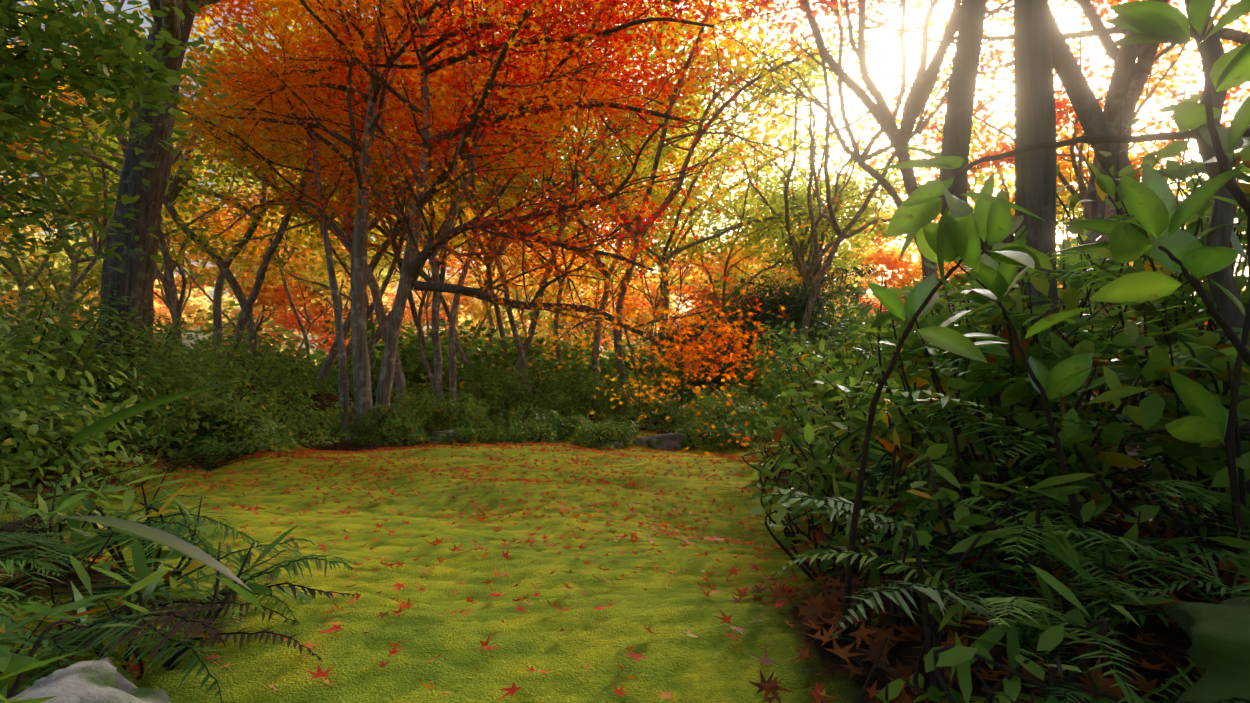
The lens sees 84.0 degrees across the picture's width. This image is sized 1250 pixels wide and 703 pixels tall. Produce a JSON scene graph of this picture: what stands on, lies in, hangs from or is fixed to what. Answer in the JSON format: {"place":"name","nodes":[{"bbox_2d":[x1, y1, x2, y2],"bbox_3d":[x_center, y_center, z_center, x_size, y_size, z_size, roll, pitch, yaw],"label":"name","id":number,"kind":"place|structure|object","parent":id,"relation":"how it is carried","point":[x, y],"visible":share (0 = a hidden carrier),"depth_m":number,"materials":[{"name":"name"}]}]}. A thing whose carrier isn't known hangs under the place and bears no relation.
{"place":"outdoors","nodes":[
{"label":"outdoors","id":0,"kind":"place"},
{"bbox_2d":[0,333,1242,702],"bbox_3d":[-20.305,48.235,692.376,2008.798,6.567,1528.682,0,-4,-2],"label":"ground","id":1,"kind":"structure","parent":0,"point":[708,663],"depth_m":1.95,"materials":[{"name":"green plant"}]},
{"bbox_2d":[7,657,171,702],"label":"rock","id":2,"kind":"object","parent":1,"relation":"on","point":[102,680],"visible":0.98,"depth_m":1.12,"materials":[{"name":"grey stone"}]},
{"bbox_2d":[429,430,465,445],"bbox_3d":[-2.188,1.213,8.476,0.451,0.504,0.411,-2,-4,20],"label":"rock","id":3,"kind":"object","parent":1,"relation":"on","point":[450,440],"visible":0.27,"depth_m":8.41,"materials":[{"name":"grey stone"}]},
{"bbox_2d":[602,438,626,449],"bbox_3d":[-0.144,1.156,8.395,0.372,0.226,0.393,0,-4,-2],"label":"rock","id":4,"kind":"object","parent":1,"relation":"on","point":[617,444],"visible":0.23,"depth_m":8.26,"materials":[{"name":"grey stone"}]},
{"bbox_2d":[0,0,1249,439],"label":"trees","id":5,"kind":"object","parent":1,"relation":"on","point":[1130,76],"visible":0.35,"depth_m":13.74,"materials":[{"name":"brown plant"}]},
{"bbox_2d":[44,0,1197,458],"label":"maple leaves","id":6,"kind":"object","parent":5,"relation":"attached to","point":[586,6],"visible":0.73,"depth_m":8.29,"materials":[{"name":"orange plant"}]},
{"bbox_2d":[0,0,1249,360],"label":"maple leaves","id":7,"kind":"object","parent":5,"relation":"attached to","point":[866,244],"visible":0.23,"depth_m":19.48,"materials":[{"name":"orange plant"}]},
{"bbox_2d":[0,251,1249,702],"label":"ferns","id":8,"kind":"object","parent":1,"relation":"on","point":[84,639],"visible":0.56,"depth_m":1.49,"materials":[{"name":"green plant"}]},
{"bbox_2d":[0,0,1249,534],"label":"branches","id":9,"kind":"object","parent":1,"relation":"on","point":[1034,106],"visible":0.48,"depth_m":7.22,"materials":[{"name":"brown plant"}]},
{"bbox_2d":[0,44,1249,702],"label":"stems","id":10,"kind":"object","parent":1,"relation":"on","point":[1236,476],"visible":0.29,"depth_m":1.48,"materials":[{"name":"green plant"}]},
{"bbox_2d":[0,324,1249,702],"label":"fallen leaves","id":11,"kind":"object","parent":1,"relation":"on","point":[830,602],"visible":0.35,"depth_m":1.86,"materials":[{"name":"red plant"}]},
{"bbox_2d":[0,0,1249,702],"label":"shrub","id":12,"kind":"object","parent":1,"relation":"on","point":[80,394],"depth_m":3.58,"materials":[{"name":"green plant"}]},
{"bbox_2d":[91,0,1186,440],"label":"tree trunk","id":13,"kind":"object","parent":1,"relation":"on","point":[133,280],"visible":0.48,"depth_m":6.16,"materials":[{"name":"brown plant"}]},
{"bbox_2d":[55,0,1249,590],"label":"leaves","id":14,"kind":"object","parent":1,"relation":"on","point":[957,230],"visible":0.98,"depth_m":1.06,"materials":[{"name":"green plant"}]},
{"bbox_2d":[633,433,686,450],"bbox_3d":[0.403,1.200,8.430,0.683,0.422,0.398,0,-4,-2],"label":"rock","id":15,"kind":"object","parent":1,"relation":"on","point":[669,441],"visible":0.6,"depth_m":8.35,"materials":[{"name":"grey stone"}]},
{"bbox_2d":[631,208,899,400],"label":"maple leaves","id":16,"kind":"object","parent":1,"relation":"on","point":[799,298],"visible":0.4,"depth_m":16.48,"materials":[{"name":"plant"}]},
{"bbox_2d":[1161,596,1249,702],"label":"leaf","id":17,"kind":"object","parent":1,"relation":"on","point":[1219,634],"visible":1,"depth_m":0.94,"materials":[{"name":"green plant"}]},
{"bbox_2d":[0,0,1249,358],"label":"sky","id":18,"kind":"structure","parent":0,"point":[914,19],"materials":[{"name":"white"}]}
]}

